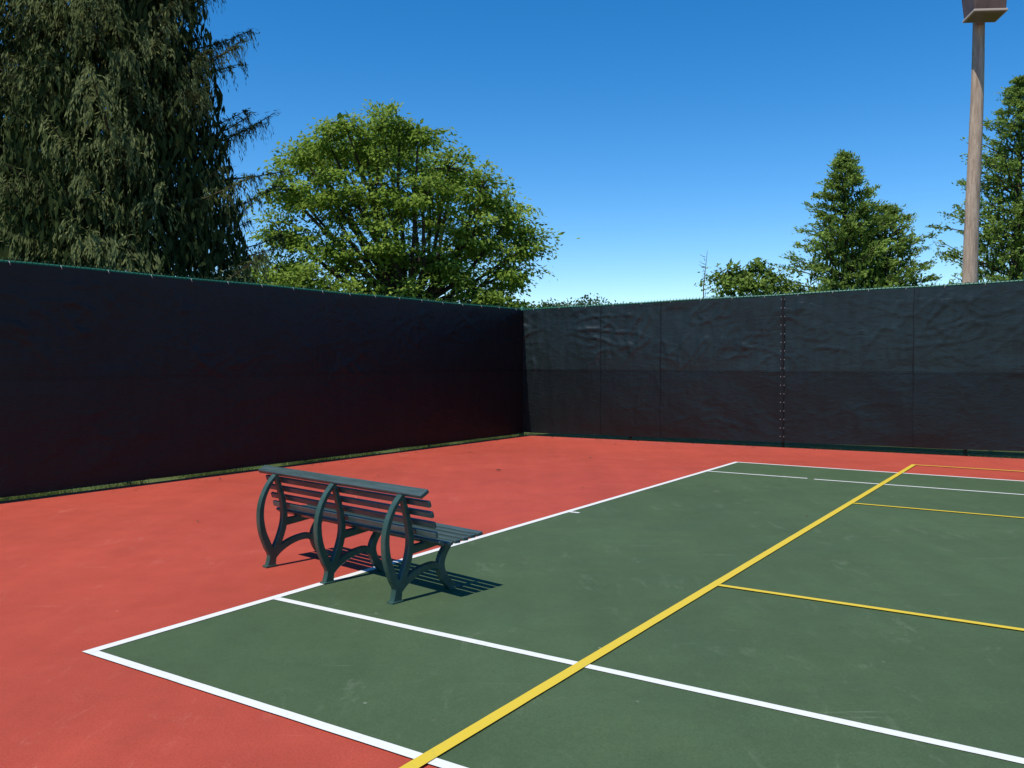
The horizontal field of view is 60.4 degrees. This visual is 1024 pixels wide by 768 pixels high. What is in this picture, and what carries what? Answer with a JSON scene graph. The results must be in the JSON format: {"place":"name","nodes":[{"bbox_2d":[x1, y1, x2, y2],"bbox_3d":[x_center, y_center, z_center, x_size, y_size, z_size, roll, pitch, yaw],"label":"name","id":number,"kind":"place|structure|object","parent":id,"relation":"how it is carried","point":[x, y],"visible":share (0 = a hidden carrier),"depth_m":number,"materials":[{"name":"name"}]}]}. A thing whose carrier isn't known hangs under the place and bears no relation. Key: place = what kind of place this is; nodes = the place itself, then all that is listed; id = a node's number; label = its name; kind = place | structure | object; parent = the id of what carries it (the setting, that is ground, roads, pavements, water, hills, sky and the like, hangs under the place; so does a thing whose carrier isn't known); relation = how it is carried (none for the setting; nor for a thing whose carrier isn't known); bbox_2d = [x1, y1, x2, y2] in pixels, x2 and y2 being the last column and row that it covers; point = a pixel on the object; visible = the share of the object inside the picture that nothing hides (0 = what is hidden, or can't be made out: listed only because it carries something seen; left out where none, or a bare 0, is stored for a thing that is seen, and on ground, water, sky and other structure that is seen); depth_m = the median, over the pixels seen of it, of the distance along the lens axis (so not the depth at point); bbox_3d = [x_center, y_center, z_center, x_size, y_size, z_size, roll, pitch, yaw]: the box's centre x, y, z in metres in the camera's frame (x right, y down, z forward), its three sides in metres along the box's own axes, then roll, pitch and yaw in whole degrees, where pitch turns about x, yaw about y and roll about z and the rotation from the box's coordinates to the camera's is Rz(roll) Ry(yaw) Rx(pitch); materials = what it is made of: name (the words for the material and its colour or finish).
{"place":"outdoors","nodes":[
{"label":"outdoors","id":0,"kind":"place"},
{"bbox_2d":[0,432,1023,500],"bbox_3d":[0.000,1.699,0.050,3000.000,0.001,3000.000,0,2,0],"label":"ground","id":1,"kind":"structure","parent":0,"point":[856,447],"depth_m":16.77,"materials":[{"name":"green plant"}]},
{"bbox_2d":[0,0,88,259],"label":"spruce tree","id":2,"kind":"object","parent":1,"relation":"on","point":[8,47],"visible":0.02,"depth_m":21.46,"materials":[{"name":"green plant"}]},
{"bbox_2d":[0,0,291,283],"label":"spruce tree","id":3,"kind":"object","parent":1,"relation":"on","point":[145,78],"visible":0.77,"depth_m":18.36,"materials":[{"name":"green plant"}]},
{"bbox_2d":[0,258,523,499],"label":"windscreen fence","id":4,"kind":"object","parent":1,"relation":"on","point":[108,377],"visible":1,"depth_m":12.74,"materials":[{"name":"fabric"}]},
{"bbox_2d":[230,254,387,295],"bbox_3d":[-7.516,-1.817,31.025,7.305,5.581,3.646,0,2,11],"label":"young maple tree","id":5,"kind":"object","parent":1,"relation":"on","point":[302,279],"visible":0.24,"depth_m":31.08,"materials":[{"name":"green plant"}]},
{"bbox_2d":[242,98,579,308],"bbox_3d":[-4.573,-4.794,34.714,11.517,11.328,9.927,-1,2,-33],"label":"walnut tree","id":6,"kind":"object","parent":1,"relation":"on","point":[390,256],"visible":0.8,"depth_m":33.18,"materials":[{"name":"green plant"}]},
{"bbox_2d":[0,435,1023,767],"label":"tennis court","id":7,"kind":"object","parent":1,"relation":"on","point":[656,605],"visible":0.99,"depth_m":5.61,"materials":[{"name":"red concrete"}]},
{"bbox_2d":[256,465,482,604],"bbox_3d":[-1.191,1.092,6.703,2.007,0.818,0.743,2,2,43],"label":"park bench","id":8,"kind":"object","parent":7,"relation":"on","point":[426,534],"visible":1,"depth_m":6.47,"materials":[{"name":"paint"}]},
{"bbox_2d":[513,293,623,308],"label":"distant tree line","id":9,"kind":"object","parent":1,"relation":"on","point":[558,304],"visible":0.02,"depth_m":146.93,"materials":[{"name":"green plant"}]},
{"bbox_2d":[699,255,714,297],"bbox_3d":[6.376,-1.772,28.867,0.560,5.202,0.800,0,2,0],"label":"bare sapling","id":10,"kind":"object","parent":1,"relation":"on","point":[704,279],"visible":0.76,"depth_m":28.91,"materials":[{"name":"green plant"}]},
{"bbox_2d":[694,257,810,297],"bbox_3d":[8.282,-1.688,30.127,4.260,5.373,3.593,0,2,12],"label":"ash tree","id":11,"kind":"object","parent":1,"relation":"on","point":[745,281],"visible":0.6,"depth_m":29.77,"materials":[{"name":"green plant"}]},
{"bbox_2d":[523,278,1023,458],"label":"windscreen fence","id":12,"kind":"object","parent":1,"relation":"on","point":[939,366],"visible":1,"depth_m":16.32,"materials":[{"name":"black fabric"}]},
{"bbox_2d":[768,148,920,292],"bbox_3d":[11.040,-3.504,30.358,6.560,8.976,5.517,1,2,29],"label":"hemlock tree","id":13,"kind":"object","parent":1,"relation":"on","point":[835,238],"visible":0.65,"depth_m":29.40,"materials":[{"name":"green plant"}]},
{"bbox_2d":[813,202,954,288],"bbox_3d":[12.565,-2.684,30.913,7.549,7.305,6.887,0,2,0],"label":"hemlock tree","id":14,"kind":"object","parent":1,"relation":"on","point":[908,251],"visible":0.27,"depth_m":30.08,"materials":[{"name":"green plant"}]},
{"bbox_2d":[924,75,1023,283],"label":"hemlock tree","id":15,"kind":"object","parent":1,"relation":"on","point":[994,234],"visible":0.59,"depth_m":29.53,"materials":[{"name":"green plant"}]},
{"bbox_2d":[962,0,1007,282],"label":"light pole","id":16,"kind":"object","parent":1,"relation":"on","point":[978,14],"visible":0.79,"depth_m":17.75,"materials":[{"name":"brown wood"}]},
{"bbox_2d":[0,0,1023,306],"label":"sky","id":17,"kind":"structure","parent":0,"point":[660,136],"materials":[{"name":"blue"}]},
{"bbox_2d":[28,439,1001,520],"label":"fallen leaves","id":18,"kind":"object","parent":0,"point":[500,469],"visible":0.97,"depth_m":14.64,"materials":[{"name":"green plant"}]}
]}

